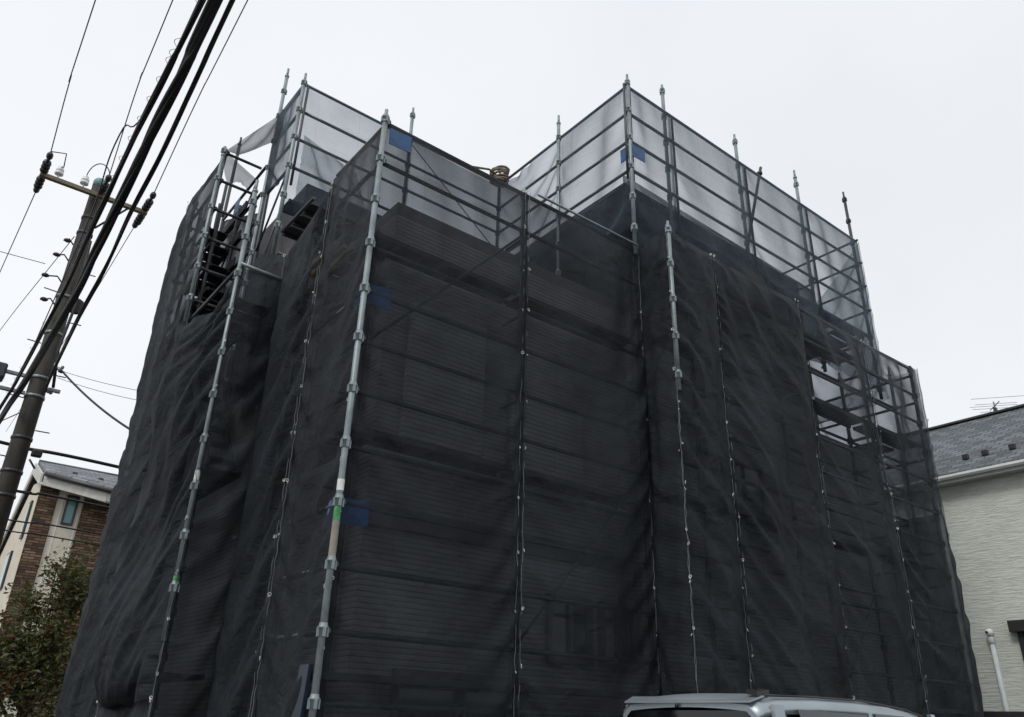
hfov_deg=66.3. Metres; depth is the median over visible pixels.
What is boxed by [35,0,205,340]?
overhead wire
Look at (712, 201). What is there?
debris net
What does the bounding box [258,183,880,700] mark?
house
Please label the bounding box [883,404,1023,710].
house
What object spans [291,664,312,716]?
leaning board
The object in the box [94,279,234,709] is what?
debris net
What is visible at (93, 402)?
overhead wire
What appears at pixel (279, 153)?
debris net
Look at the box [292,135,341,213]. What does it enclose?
debris net
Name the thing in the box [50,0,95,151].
overhead wire
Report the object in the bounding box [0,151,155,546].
utility pole
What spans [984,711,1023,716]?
boundary wall
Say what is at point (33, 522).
overhead wire
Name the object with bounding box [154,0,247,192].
overhead wire
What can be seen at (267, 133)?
debris net
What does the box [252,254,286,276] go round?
debris net
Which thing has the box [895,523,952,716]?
debris net
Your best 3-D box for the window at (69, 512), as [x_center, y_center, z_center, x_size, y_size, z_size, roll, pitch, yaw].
[-12.965,4.453,23.006,0.320,0.870,0.056,20,-31,-34]
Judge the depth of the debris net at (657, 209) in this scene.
10.52 m
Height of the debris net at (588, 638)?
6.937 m
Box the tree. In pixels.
[0,536,95,716]
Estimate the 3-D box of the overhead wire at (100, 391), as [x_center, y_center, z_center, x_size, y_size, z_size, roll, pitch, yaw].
[-6.098,0.457,11.610,1.655,0.508,0.008,-4,-26,13]
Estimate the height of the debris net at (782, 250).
2.983 m
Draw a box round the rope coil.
[474,165,509,181]
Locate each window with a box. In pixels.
[0,551,12,588]
[19,500,33,538]
[60,495,79,525]
[1017,632,1023,660]
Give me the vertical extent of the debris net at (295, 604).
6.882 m
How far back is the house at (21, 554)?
22.80 m
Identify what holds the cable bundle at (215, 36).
attached to the utility pole
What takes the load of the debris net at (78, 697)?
attached to the scaffold at (214, 273)
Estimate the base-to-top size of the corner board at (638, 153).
0.210 m
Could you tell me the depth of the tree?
12.85 m
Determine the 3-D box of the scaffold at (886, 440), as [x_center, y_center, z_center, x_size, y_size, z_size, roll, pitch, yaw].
[3.429,2.766,10.395,6.065,7.202,2.308,20,-31,-34]
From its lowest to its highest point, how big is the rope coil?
0.347 m
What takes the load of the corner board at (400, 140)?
attached to the scaffold at (323, 630)
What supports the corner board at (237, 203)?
attached to the scaffold at (214, 273)
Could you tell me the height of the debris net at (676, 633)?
7.012 m
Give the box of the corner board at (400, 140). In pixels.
[389,128,411,152]
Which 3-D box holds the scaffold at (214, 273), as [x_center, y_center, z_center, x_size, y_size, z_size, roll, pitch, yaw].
[-3.846,0.392,9.563,0.648,10.400,3.461,20,-31,-34]
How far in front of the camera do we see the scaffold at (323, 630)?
6.32 m
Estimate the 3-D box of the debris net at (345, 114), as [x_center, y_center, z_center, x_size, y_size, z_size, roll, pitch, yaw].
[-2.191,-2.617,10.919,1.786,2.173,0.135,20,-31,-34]
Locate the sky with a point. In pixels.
(910, 110)
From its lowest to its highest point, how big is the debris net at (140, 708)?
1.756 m
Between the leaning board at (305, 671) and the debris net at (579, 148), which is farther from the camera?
the debris net at (579, 148)
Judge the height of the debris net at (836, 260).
2.970 m
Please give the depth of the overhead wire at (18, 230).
14.09 m
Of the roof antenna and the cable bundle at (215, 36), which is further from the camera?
the roof antenna
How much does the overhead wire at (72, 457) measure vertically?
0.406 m
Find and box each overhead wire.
[0,193,34,271]
[0,236,74,329]
[0,251,44,263]
[0,440,118,467]
[5,530,99,545]
[6,228,133,430]
[8,519,101,534]
[17,491,108,508]
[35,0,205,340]
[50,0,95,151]
[59,378,135,399]
[61,370,128,429]
[66,372,133,389]
[109,0,172,174]
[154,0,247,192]
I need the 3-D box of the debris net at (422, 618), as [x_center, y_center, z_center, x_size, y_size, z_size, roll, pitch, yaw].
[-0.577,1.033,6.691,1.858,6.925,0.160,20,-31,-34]
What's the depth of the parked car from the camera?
5.16 m
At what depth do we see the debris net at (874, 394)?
13.73 m
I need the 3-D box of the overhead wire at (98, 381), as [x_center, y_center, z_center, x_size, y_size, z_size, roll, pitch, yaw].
[-5.952,0.351,11.575,1.938,0.578,0.008,-6,-26,16]
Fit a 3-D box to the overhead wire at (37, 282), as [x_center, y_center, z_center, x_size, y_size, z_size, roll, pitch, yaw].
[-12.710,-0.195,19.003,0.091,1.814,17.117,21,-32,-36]
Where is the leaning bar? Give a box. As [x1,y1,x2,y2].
[757,166,761,175]
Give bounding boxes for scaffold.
[97,137,281,703]
[247,68,882,399]
[271,109,640,716]
[665,221,951,713]
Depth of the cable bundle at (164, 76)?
6.70 m
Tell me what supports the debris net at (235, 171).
hanging from the scaffold at (214, 273)
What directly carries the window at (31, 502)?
in the house at (21, 554)
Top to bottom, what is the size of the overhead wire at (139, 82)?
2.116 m
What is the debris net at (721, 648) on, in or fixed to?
attached to the scaffold at (886, 440)
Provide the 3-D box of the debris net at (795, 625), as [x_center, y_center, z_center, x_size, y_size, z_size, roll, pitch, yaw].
[3.195,2.089,8.808,1.968,7.052,0.282,20,-31,-34]
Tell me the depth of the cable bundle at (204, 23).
6.59 m
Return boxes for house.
[0,460,117,716]
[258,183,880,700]
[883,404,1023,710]
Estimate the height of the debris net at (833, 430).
7.012 m
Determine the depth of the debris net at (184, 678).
7.56 m
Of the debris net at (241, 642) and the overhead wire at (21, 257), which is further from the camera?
the overhead wire at (21, 257)
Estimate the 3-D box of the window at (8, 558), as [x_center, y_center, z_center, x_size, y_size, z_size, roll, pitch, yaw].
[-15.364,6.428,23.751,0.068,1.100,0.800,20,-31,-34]
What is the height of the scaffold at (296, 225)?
10.730 m
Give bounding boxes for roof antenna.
[970,395,1023,412]
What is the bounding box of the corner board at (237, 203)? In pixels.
[233,197,240,214]
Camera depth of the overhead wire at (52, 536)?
12.12 m
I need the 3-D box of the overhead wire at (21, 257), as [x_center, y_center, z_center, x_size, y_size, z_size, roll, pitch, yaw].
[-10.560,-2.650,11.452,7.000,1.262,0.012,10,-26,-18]
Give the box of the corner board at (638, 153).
[620,144,644,163]
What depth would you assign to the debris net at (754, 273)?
10.45 m
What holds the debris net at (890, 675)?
attached to the scaffold at (886, 440)
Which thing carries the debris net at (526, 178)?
attached to the scaffold at (296, 225)
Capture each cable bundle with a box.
[0,0,203,409]
[0,0,222,423]
[45,0,234,394]
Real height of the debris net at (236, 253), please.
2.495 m
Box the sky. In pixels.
[0,0,1023,524]
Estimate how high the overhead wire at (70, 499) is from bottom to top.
0.386 m
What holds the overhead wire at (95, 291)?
on the utility pole
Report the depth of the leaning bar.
12.68 m
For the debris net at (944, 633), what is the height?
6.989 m
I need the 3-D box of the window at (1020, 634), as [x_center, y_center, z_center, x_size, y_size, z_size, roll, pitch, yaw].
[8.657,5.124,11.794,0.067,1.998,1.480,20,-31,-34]
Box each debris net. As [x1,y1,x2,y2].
[55,148,227,716]
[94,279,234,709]
[95,696,151,716]
[148,265,280,716]
[206,181,333,716]
[206,213,257,308]
[224,155,256,188]
[227,115,281,154]
[248,126,381,716]
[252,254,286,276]
[264,86,301,192]
[292,86,381,202]
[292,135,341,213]
[316,124,530,716]
[505,147,556,206]
[513,191,660,716]
[559,87,630,234]
[582,185,632,243]
[623,175,824,368]
[630,88,678,263]
[637,228,699,695]
[664,227,752,693]
[669,114,754,270]
[710,253,855,699]
[743,164,824,361]
[794,299,930,716]
[803,205,880,390]
[821,242,878,422]
[827,375,942,506]
[860,339,983,716]
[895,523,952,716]

